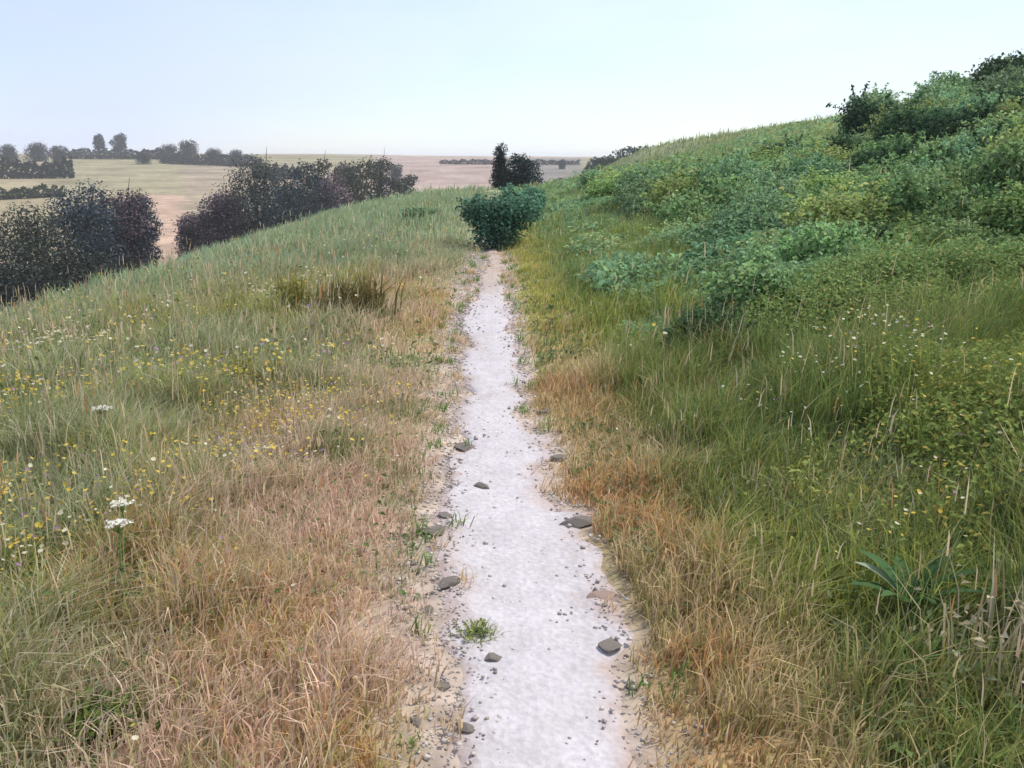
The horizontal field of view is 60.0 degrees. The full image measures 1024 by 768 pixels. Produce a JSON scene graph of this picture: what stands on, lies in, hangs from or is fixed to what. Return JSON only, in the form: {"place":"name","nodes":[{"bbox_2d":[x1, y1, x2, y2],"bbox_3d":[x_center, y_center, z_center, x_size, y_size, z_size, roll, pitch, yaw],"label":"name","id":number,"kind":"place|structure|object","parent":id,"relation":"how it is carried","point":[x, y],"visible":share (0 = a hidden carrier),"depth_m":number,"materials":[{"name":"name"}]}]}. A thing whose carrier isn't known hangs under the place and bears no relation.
{"place":"outdoors","nodes":[
{"label":"outdoors","id":0,"kind":"place"},
{"bbox_2d":[0,131,1023,767],"bbox_3d":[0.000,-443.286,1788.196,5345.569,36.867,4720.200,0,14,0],"label":"ground","id":1,"kind":"structure","parent":0,"point":[174,189],"depth_m":3.72,"materials":[{"name":"soil"}]},
{"bbox_2d":[0,183,66,199],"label":"hedge","id":2,"kind":"object","parent":1,"relation":"on","point":[17,192],"visible":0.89,"depth_m":222.37,"materials":[{"name":"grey plant"}]},
{"bbox_2d":[1,535,68,585],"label":"grass tuft","id":3,"kind":"object","parent":1,"relation":"on","point":[35,554],"visible":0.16,"depth_m":3.38,"materials":[{"name":"green plant"}]},
{"bbox_2d":[22,140,50,160],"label":"tree","id":4,"kind":"object","parent":1,"relation":"on","point":[38,151],"visible":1,"depth_m":423.70,"materials":[{"name":"grey plant"}]},
{"bbox_2d":[0,156,74,178],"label":"hedge","id":5,"kind":"object","parent":1,"relation":"on","point":[50,170],"visible":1,"depth_m":304.39,"materials":[{"name":"green plant"}]},
{"bbox_2d":[0,201,113,309],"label":"tree","id":6,"kind":"object","parent":1,"relation":"on","point":[25,249],"visible":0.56,"depth_m":72.36,"materials":[{"name":"green plant"}]},
{"bbox_2d":[0,248,155,310],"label":"hedge","id":7,"kind":"object","parent":1,"relation":"on","point":[78,278],"visible":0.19,"depth_m":74.43,"materials":[{"name":"green plant"}]},
{"bbox_2d":[41,178,131,283],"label":"tree","id":8,"kind":"object","parent":1,"relation":"on","point":[81,216],"visible":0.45,"depth_m":78.26,"materials":[{"name":"green plant"}]},
{"bbox_2d":[35,418,142,481],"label":"flowering weed","id":9,"kind":"object","parent":1,"relation":"on","point":[68,440],"visible":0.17,"depth_m":4.48,"materials":[{"name":"green plant"}]},
{"bbox_2d":[64,146,163,158],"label":"hedge","id":10,"kind":"object","parent":1,"relation":"on","point":[127,154],"visible":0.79,"depth_m":458.48,"materials":[{"name":"grey plant"}]},
{"bbox_2d":[56,672,175,752],"bbox_3d":[-1.117,0.941,2.548,0.312,0.133,0.347,12,19,40],"label":"leafy weed","id":11,"kind":"object","parent":1,"relation":"on","point":[83,711],"visible":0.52,"depth_m":2.49,"materials":[{"name":"green plant"}]},
{"bbox_2d":[72,177,159,272],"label":"tree","id":12,"kind":"object","parent":1,"relation":"on","point":[117,208],"visible":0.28,"depth_m":82.50,"materials":[{"name":"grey plant"}]},
{"bbox_2d":[101,498,142,583],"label":"umbel flower","id":13,"kind":"object","parent":1,"relation":"on","point":[116,502],"visible":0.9,"depth_m":3.37,"materials":[{"name":"white plant"}]},
{"bbox_2d":[104,518,147,615],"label":"umbel flower","id":14,"kind":"object","parent":1,"relation":"on","point":[117,522],"visible":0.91,"depth_m":3.12,"materials":[{"name":"white plant"}]},
{"bbox_2d":[115,187,166,267],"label":"tree","id":15,"kind":"object","parent":1,"relation":"on","point":[151,233],"visible":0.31,"depth_m":84.61,"materials":[{"name":"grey plant"}]},
{"bbox_2d":[177,139,198,157],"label":"tree","id":16,"kind":"object","parent":1,"relation":"on","point":[189,149],"visible":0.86,"depth_m":452.76,"materials":[{"name":"grey plant"}]},
{"bbox_2d":[171,208,219,259],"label":"tree","id":17,"kind":"object","parent":1,"relation":"on","point":[193,228],"visible":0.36,"depth_m":95.97,"materials":[{"name":"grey plant"}]},
{"bbox_2d":[156,151,264,166],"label":"hedge","id":18,"kind":"object","parent":1,"relation":"on","point":[220,160],"visible":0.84,"depth_m":416.15,"materials":[{"name":"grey plant"}]},
{"bbox_2d":[195,184,256,246],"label":"tree","id":19,"kind":"object","parent":1,"relation":"on","point":[224,227],"visible":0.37,"depth_m":97.54,"materials":[{"name":"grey plant"}]},
{"bbox_2d":[201,349,278,389],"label":"flowering weed","id":20,"kind":"object","parent":1,"relation":"on","point":[239,367],"visible":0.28,"depth_m":6.17,"materials":[{"name":"green plant"}]},
{"bbox_2d":[211,148,301,239],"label":"tree","id":21,"kind":"object","parent":1,"relation":"on","point":[253,174],"visible":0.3,"depth_m":100.13,"materials":[{"name":"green plant"}]},
{"bbox_2d":[258,264,324,314],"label":"tall weed","id":22,"kind":"object","parent":1,"relation":"on","point":[296,288],"visible":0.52,"depth_m":9.27,"materials":[{"name":"green plant"}]},
{"bbox_2d":[239,158,346,233],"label":"tree","id":23,"kind":"object","parent":1,"relation":"on","point":[285,201],"visible":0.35,"depth_m":95.26,"materials":[{"name":"green plant"}]},
{"bbox_2d":[282,150,332,218],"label":"tree","id":24,"kind":"object","parent":1,"relation":"on","point":[323,166],"visible":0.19,"depth_m":135.83,"materials":[{"name":"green plant"}]},
{"bbox_2d":[298,169,357,214],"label":"tree","id":25,"kind":"object","parent":1,"relation":"on","point":[334,190],"visible":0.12,"depth_m":101.13,"materials":[{"name":"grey plant"}]},
{"bbox_2d":[290,267,407,328],"bbox_3d":[-1.556,-0.840,8.743,1.007,0.598,1.012,9,17,31],"label":"tall weed","id":26,"kind":"object","parent":1,"relation":"on","point":[361,290],"visible":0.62,"depth_m":8.73,"materials":[{"name":"green plant"}]},
{"bbox_2d":[330,155,386,204],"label":"tree","id":27,"kind":"object","parent":1,"relation":"on","point":[356,185],"visible":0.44,"depth_m":145.39,"materials":[{"name":"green plant"}]},
{"bbox_2d":[362,148,401,200],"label":"tree","id":28,"kind":"object","parent":1,"relation":"on","point":[381,182],"visible":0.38,"depth_m":155.25,"materials":[{"name":"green plant"}]},
{"bbox_2d":[390,174,418,195],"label":"tree","id":29,"kind":"object","parent":1,"relation":"on","point":[404,183],"visible":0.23,"depth_m":167.09,"materials":[{"name":"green plant"}]},
{"bbox_2d":[398,205,440,217],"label":"bush","id":30,"kind":"object","parent":1,"relation":"on","point":[412,210],"visible":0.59,"depth_m":23.30,"materials":[{"name":"green plant"}]},
{"bbox_2d":[454,191,540,249],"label":"bush","id":31,"kind":"object","parent":1,"relation":"on","point":[501,221],"visible":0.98,"depth_m":15.61,"materials":[{"name":"green plant"}]},
{"bbox_2d":[488,142,512,188],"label":"tree","id":32,"kind":"object","parent":1,"relation":"on","point":[500,172],"visible":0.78,"depth_m":58.10,"materials":[{"name":"green plant"}]},
{"bbox_2d":[439,158,579,164],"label":"hedge","id":33,"kind":"object","parent":1,"relation":"on","point":[483,161],"visible":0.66,"depth_m":461.19,"materials":[{"name":"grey plant"}]},
{"bbox_2d":[0,112,1023,767],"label":"meadow grass","id":34,"kind":"structure","parent":1,"relation":"on","point":[710,556],"depth_m":3.76,"materials":[{"name":"green plant"}]},
{"bbox_2d":[0,206,1023,763],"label":"wildflowers","id":35,"kind":"object","parent":1,"relation":"on","point":[64,530],"visible":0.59,"depth_m":4.95,"materials":[{"name":"yellow plant"}]},
{"bbox_2d":[497,182,548,225],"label":"bush","id":36,"kind":"object","parent":1,"relation":"on","point":[536,193],"visible":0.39,"depth_m":19.47,"materials":[{"name":"green plant"}]},
{"bbox_2d":[502,153,545,188],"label":"tree","id":37,"kind":"object","parent":1,"relation":"on","point":[521,173],"visible":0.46,"depth_m":58.81,"materials":[{"name":"green plant"}]},
{"bbox_2d":[572,164,603,188],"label":"bush","id":38,"kind":"object","parent":1,"relation":"on","point":[583,180],"visible":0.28,"depth_m":31.28,"materials":[{"name":"green plant"}]},
{"bbox_2d":[580,171,621,198],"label":"bush","id":39,"kind":"object","parent":1,"relation":"on","point":[599,188],"visible":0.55,"depth_m":23.23,"materials":[{"name":"green plant"}]},
{"bbox_2d":[558,145,648,180],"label":"hedge","id":40,"kind":"object","parent":1,"relation":"on","point":[612,159],"visible":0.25,"depth_m":213.15,"materials":[{"name":"green plant"}]},
{"bbox_2d":[618,186,655,218],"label":"bush","id":41,"kind":"object","parent":1,"relation":"on","point":[631,203],"visible":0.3,"depth_m":17.78,"materials":[{"name":"green plant"}]},
{"bbox_2d":[612,159,666,202],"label":"bush","id":42,"kind":"object","parent":1,"relation":"on","point":[635,176],"visible":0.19,"depth_m":20.62,"materials":[{"name":"green plant"}]},
{"bbox_2d":[615,168,666,205],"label":"bush","id":43,"kind":"object","parent":1,"relation":"on","point":[636,186],"visible":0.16,"depth_m":19.32,"materials":[{"name":"green plant"}]},
{"bbox_2d":[634,217,710,251],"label":"bush","id":44,"kind":"object","parent":1,"relation":"on","point":[689,228],"visible":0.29,"depth_m":11.91,"materials":[{"name":"green plant"}]},
{"bbox_2d":[638,167,712,218],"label":"bush","id":45,"kind":"object","parent":1,"relation":"on","point":[662,187],"visible":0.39,"depth_m":16.55,"materials":[{"name":"green plant"}]},
{"bbox_2d":[638,208,721,234],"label":"bush","id":46,"kind":"object","parent":1,"relation":"on","point":[706,215],"visible":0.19,"depth_m":13.04,"materials":[{"name":"green plant"}]},
{"bbox_2d":[658,164,703,183],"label":"bush","id":47,"kind":"object","parent":1,"relation":"on","point":[684,166],"visible":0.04,"depth_m":18.16,"materials":[{"name":"green plant"}]},
{"bbox_2d":[633,171,763,229],"bbox_3d":[3.047,-2.632,13.926,2.249,1.368,1.484,-6,16,-24],"label":"bush","id":48,"kind":"object","parent":1,"relation":"on","point":[709,200],"visible":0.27,"depth_m":13.75,"materials":[{"name":"green plant"}]},
{"bbox_2d":[655,285,755,354],"bbox_3d":[1.416,-0.334,6.363,0.728,0.775,0.578,7,16,25],"label":"bush","id":49,"kind":"object","parent":1,"relation":"on","point":[696,318],"visible":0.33,"depth_m":6.23,"materials":[{"name":"green plant"}]},
{"bbox_2d":[679,224,766,269],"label":"bush","id":50,"kind":"object","parent":1,"relation":"on","point":[724,245],"visible":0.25,"depth_m":9.10,"materials":[{"name":"green plant"}]},
{"bbox_2d":[692,147,778,194],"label":"bush","id":51,"kind":"object","parent":1,"relation":"on","point":[737,169],"visible":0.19,"depth_m":15.89,"materials":[{"name":"green plant"}]},
{"bbox_2d":[680,192,799,248],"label":"bush","id":52,"kind":"object","parent":1,"relation":"on","point":[740,223],"visible":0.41,"depth_m":10.50,"materials":[{"name":"green plant"}]},
{"bbox_2d":[725,148,782,163],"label":"bush","id":53,"kind":"object","parent":1,"relation":"on","point":[762,157],"visible":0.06,"depth_m":21.93,"materials":[{"name":"green plant"}]},
{"bbox_2d":[693,242,819,291],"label":"bush","id":54,"kind":"object","parent":1,"relation":"on","point":[764,255],"visible":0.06,"depth_m":7.92,"materials":[{"name":"green plant"}]},
{"bbox_2d":[712,175,807,221],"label":"bush","id":55,"kind":"object","parent":1,"relation":"on","point":[767,200],"visible":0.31,"depth_m":11.67,"materials":[{"name":"green plant"}]},
{"bbox_2d":[721,171,815,207],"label":"bush","id":56,"kind":"object","parent":1,"relation":"on","point":[789,186],"visible":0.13,"depth_m":13.40,"materials":[{"name":"green plant"}]},
{"bbox_2d":[741,161,804,191],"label":"bush","id":57,"kind":"object","parent":1,"relation":"on","point":[763,179],"visible":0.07,"depth_m":14.63,"materials":[{"name":"green plant"}]},
{"bbox_2d":[731,253,826,319],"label":"bush","id":58,"kind":"object","parent":1,"relation":"on","point":[777,280],"visible":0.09,"depth_m":6.83,"materials":[{"name":"green plant"}]},
{"bbox_2d":[542,115,1023,609],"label":"undergrowth","id":59,"kind":"object","parent":1,"relation":"on","point":[601,274],"visible":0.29,"depth_m":6.48,"materials":[{"name":"green plant"}]},
{"bbox_2d":[774,211,834,236],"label":"bush","id":60,"kind":"object","parent":1,"relation":"on","point":[795,229],"visible":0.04,"depth_m":9.31,"materials":[{"name":"green plant"}]},
{"bbox_2d":[694,260,926,335],"bbox_3d":[2.312,-0.575,6.956,1.723,0.810,1.137,4,15,15],"label":"bush","id":61,"kind":"object","parent":1,"relation":"on","point":[725,283],"visible":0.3,"depth_m":6.78,"materials":[{"name":"green plant"}]},
{"bbox_2d":[750,220,882,260],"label":"bush","id":62,"kind":"object","parent":1,"relation":"on","point":[786,232],"visible":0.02,"depth_m":8.38,"materials":[{"name":"green plant"}]},
{"bbox_2d":[780,142,864,183],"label":"bush","id":63,"kind":"object","parent":1,"relation":"on","point":[801,166],"visible":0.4,"depth_m":15.31,"materials":[{"name":"green plant"}]},
{"bbox_2d":[784,137,860,169],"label":"bush","id":64,"kind":"object","parent":1,"relation":"on","point":[841,156],"visible":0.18,"depth_m":18.03,"materials":[{"name":"green plant"}]},
{"bbox_2d":[777,165,893,192],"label":"bush","id":65,"kind":"object","parent":1,"relation":"on","point":[817,178],"visible":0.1,"depth_m":13.34,"materials":[{"name":"green plant"}]},
{"bbox_2d":[774,170,899,210],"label":"bush","id":66,"kind":"object","parent":1,"relation":"on","point":[873,177],"visible":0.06,"depth_m":11.94,"materials":[{"name":"green plant"}]},
{"bbox_2d":[822,124,864,153],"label":"bush","id":67,"kind":"object","parent":1,"relation":"on","point":[840,140],"visible":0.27,"depth_m":21.57,"materials":[{"name":"green plant"}]},
{"bbox_2d":[776,175,916,229],"bbox_3d":[3.713,-1.707,9.834,1.462,1.200,1.440,3,15,12],"label":"bush","id":68,"kind":"object","parent":1,"relation":"on","point":[859,208],"visible":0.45,"depth_m":9.70,"materials":[{"name":"green plant"}]},
{"bbox_2d":[777,221,925,267],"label":"bush","id":69,"kind":"object","parent":1,"relation":"on","point":[813,246],"visible":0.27,"depth_m":7.68,"materials":[{"name":"green plant"}]},
{"bbox_2d":[825,81,903,136],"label":"bush","id":70,"kind":"object","parent":1,"relation":"on","point":[858,115],"visible":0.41,"depth_m":24.81,"materials":[{"name":"green plant"}]},
{"bbox_2d":[846,82,905,109],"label":"bush","id":71,"kind":"object","parent":1,"relation":"on","point":[876,96],"visible":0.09,"depth_m":35.50,"materials":[{"name":"green plant"}]},
{"bbox_2d":[850,212,921,243],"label":"bush","id":72,"kind":"object","parent":1,"relation":"on","point":[881,234],"visible":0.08,"depth_m":8.76,"materials":[{"name":"green plant"}]},
{"bbox_2d":[842,131,935,169],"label":"bush","id":73,"kind":"object","parent":1,"relation":"on","point":[884,144],"visible":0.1,"depth_m":16.04,"materials":[{"name":"green plant"}]},
{"bbox_2d":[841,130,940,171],"bbox_3d":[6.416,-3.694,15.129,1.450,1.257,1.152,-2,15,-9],"label":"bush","id":74,"kind":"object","parent":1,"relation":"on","point":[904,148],"visible":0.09,"depth_m":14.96,"materials":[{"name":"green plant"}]},
{"bbox_2d":[825,245,959,302],"bbox_3d":[3.039,-0.725,7.042,0.940,0.706,1.424,-2,14,-7],"label":"bush","id":75,"kind":"object","parent":1,"relation":"on","point":[848,249],"visible":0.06,"depth_m":7.13,"materials":[{"name":"green plant"}]},
{"bbox_2d":[847,209,961,241],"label":"bush","id":76,"kind":"object","parent":1,"relation":"on","point":[913,227],"visible":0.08,"depth_m":8.97,"materials":[{"name":"green plant"}]},
{"bbox_2d":[857,140,958,183],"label":"bush","id":77,"kind":"object","parent":1,"relation":"on","point":[916,158],"visible":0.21,"depth_m":13.04,"materials":[{"name":"green plant"}]},
{"bbox_2d":[868,87,958,145],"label":"bush","id":78,"kind":"object","parent":1,"relation":"on","point":[915,119],"visible":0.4,"depth_m":19.32,"materials":[{"name":"green plant"}]},
{"bbox_2d":[849,549,986,635],"bbox_3d":[1.289,0.718,2.888,0.431,0.282,0.344,0,14,0],"label":"broad leaved plant","id":79,"kind":"object","parent":1,"relation":"on","point":[887,574],"visible":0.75,"depth_m":2.88,"materials":[{"name":"green plant"}]},
{"bbox_2d":[821,520,1023,731],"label":"dead weed","id":80,"kind":"object","parent":1,"relation":"on","point":[990,600],"visible":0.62,"depth_m":2.53,"materials":[{"name":"beige plant"}]},
{"bbox_2d":[904,72,959,106],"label":"bush","id":81,"kind":"object","parent":1,"relation":"on","point":[936,87],"visible":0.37,"depth_m":34.81,"materials":[{"name":"green plant"}]},
{"bbox_2d":[893,153,989,194],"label":"bush","id":82,"kind":"object","parent":1,"relation":"on","point":[966,166],"visible":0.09,"depth_m":10.61,"materials":[{"name":"green plant"}]},
{"bbox_2d":[902,166,980,198],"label":"bush","id":83,"kind":"object","parent":1,"relation":"on","point":[947,177],"visible":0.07,"depth_m":10.05,"materials":[{"name":"green plant"}]},
{"bbox_2d":[873,168,1022,234],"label":"bush","id":84,"kind":"object","parent":1,"relation":"on","point":[926,190],"visible":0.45,"depth_m":9.42,"materials":[{"name":"green plant"}]},
{"bbox_2d":[917,79,979,109],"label":"bush","id":85,"kind":"object","parent":1,"relation":"on","point":[954,95],"visible":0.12,"depth_m":29.05,"materials":[{"name":"green plant"}]},
{"bbox_2d":[924,70,976,89],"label":"bush","id":86,"kind":"object","parent":1,"relation":"on","point":[950,78],"visible":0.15,"depth_m":39.25,"materials":[{"name":"green plant"}]},
{"bbox_2d":[936,127,987,166],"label":"bush","id":87,"kind":"object","parent":1,"relation":"on","point":[973,146],"visible":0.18,"depth_m":12.38,"materials":[{"name":"green plant"}]},
{"bbox_2d":[919,85,1017,141],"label":"bush","id":88,"kind":"object","parent":1,"relation":"on","point":[951,120],"visible":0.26,"depth_m":17.61,"materials":[{"name":"green plant"}]},
{"bbox_2d":[917,217,1023,250],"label":"bush","id":89,"kind":"object","parent":1,"relation":"on","point":[977,230],"visible":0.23,"depth_m":8.22,"materials":[{"name":"green plant"}]},
{"bbox_2d":[935,117,1005,147],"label":"bush","id":90,"kind":"object","parent":1,"relation":"on","point":[990,128],"visible":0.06,"depth_m":14.77,"materials":[{"name":"green plant"}]},
{"bbox_2d":[930,85,1011,115],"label":"bush","id":91,"kind":"object","parent":1,"relation":"on","point":[970,101],"visible":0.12,"depth_m":20.26,"materials":[{"name":"green plant"}]},
{"bbox_2d":[937,119,1006,155],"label":"bush","id":92,"kind":"object","parent":1,"relation":"on","point":[1000,125],"visible":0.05,"depth_m":12.48,"materials":[{"name":"green plant"}]},
{"bbox_2d":[936,110,1023,139],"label":"bush","id":93,"kind":"object","parent":1,"relation":"on","point":[996,119],"visible":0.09,"depth_m":16.65,"materials":[{"name":"green plant"}]},
{"bbox_2d":[960,176,1023,241],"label":"bush","id":94,"kind":"object","parent":1,"relation":"on","point":[1007,217],"visible":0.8,"depth_m":8.45,"materials":[{"name":"green plant"}]},
{"bbox_2d":[960,55,1023,96],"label":"bush","id":95,"kind":"object","parent":1,"relation":"on","point":[1003,80],"visible":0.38,"depth_m":28.21,"materials":[{"name":"green plant"}]},
{"bbox_2d":[961,138,1023,195],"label":"bush","id":96,"kind":"object","parent":1,"relation":"on","point":[1002,163],"visible":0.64,"depth_m":9.84,"materials":[{"name":"green plant"}]},
{"bbox_2d":[964,49,1023,87],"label":"bush","id":97,"kind":"object","parent":1,"relation":"on","point":[998,63],"visible":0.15,"depth_m":37.60,"materials":[{"name":"green plant"}]},
{"bbox_2d":[967,95,1023,123],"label":"bush","id":98,"kind":"object","parent":1,"relation":"on","point":[1019,108],"visible":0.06,"depth_m":17.45,"materials":[{"name":"green plant"}]},
{"bbox_2d":[975,112,1023,161],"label":"bush","id":99,"kind":"object","parent":1,"relation":"on","point":[1002,136],"visible":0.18,"depth_m":11.67,"materials":[{"name":"green plant"}]},
{"bbox_2d":[0,0,1023,156],"label":"sky","id":100,"kind":"structure","parent":0,"point":[555,78],"materials":[{"name":"blue"}]},
{"bbox_2d":[429,248,635,767],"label":"path","id":101,"kind":"structure","parent":0,"point":[544,693],"depth_m":3.29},
{"bbox_2d":[449,617,516,646],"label":"grass tuft","id":102,"kind":"object","parent":101,"relation":"on","point":[473,629],"visible":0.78,"depth_m":3.02,"materials":[{"name":"green plant"}]},
{"bbox_2d":[288,252,765,767],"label":"gravel","id":103,"kind":"structure","parent":101,"relation":"on","point":[426,757],"depth_m":3.97,"materials":[{"name":"grey gravel"}]},
{"bbox_2d":[559,515,592,527],"bbox_3d":[0.285,0.617,3.936,0.172,0.058,0.085,-8,22,-3],"label":"stone","id":104,"kind":"object","parent":101,"relation":"on","point":[580,521],"visible":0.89,"depth_m":3.91,"materials":[{"name":"grey stone"}]},
{"bbox_2d":[587,590,618,601],"bbox_3d":[0.335,0.789,3.273,0.118,0.034,0.070,0,14,0],"label":"stone","id":105,"kind":"object","parent":101,"relation":"on","point":[600,594],"visible":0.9,"depth_m":3.27,"materials":[{"name":"beige stone"}]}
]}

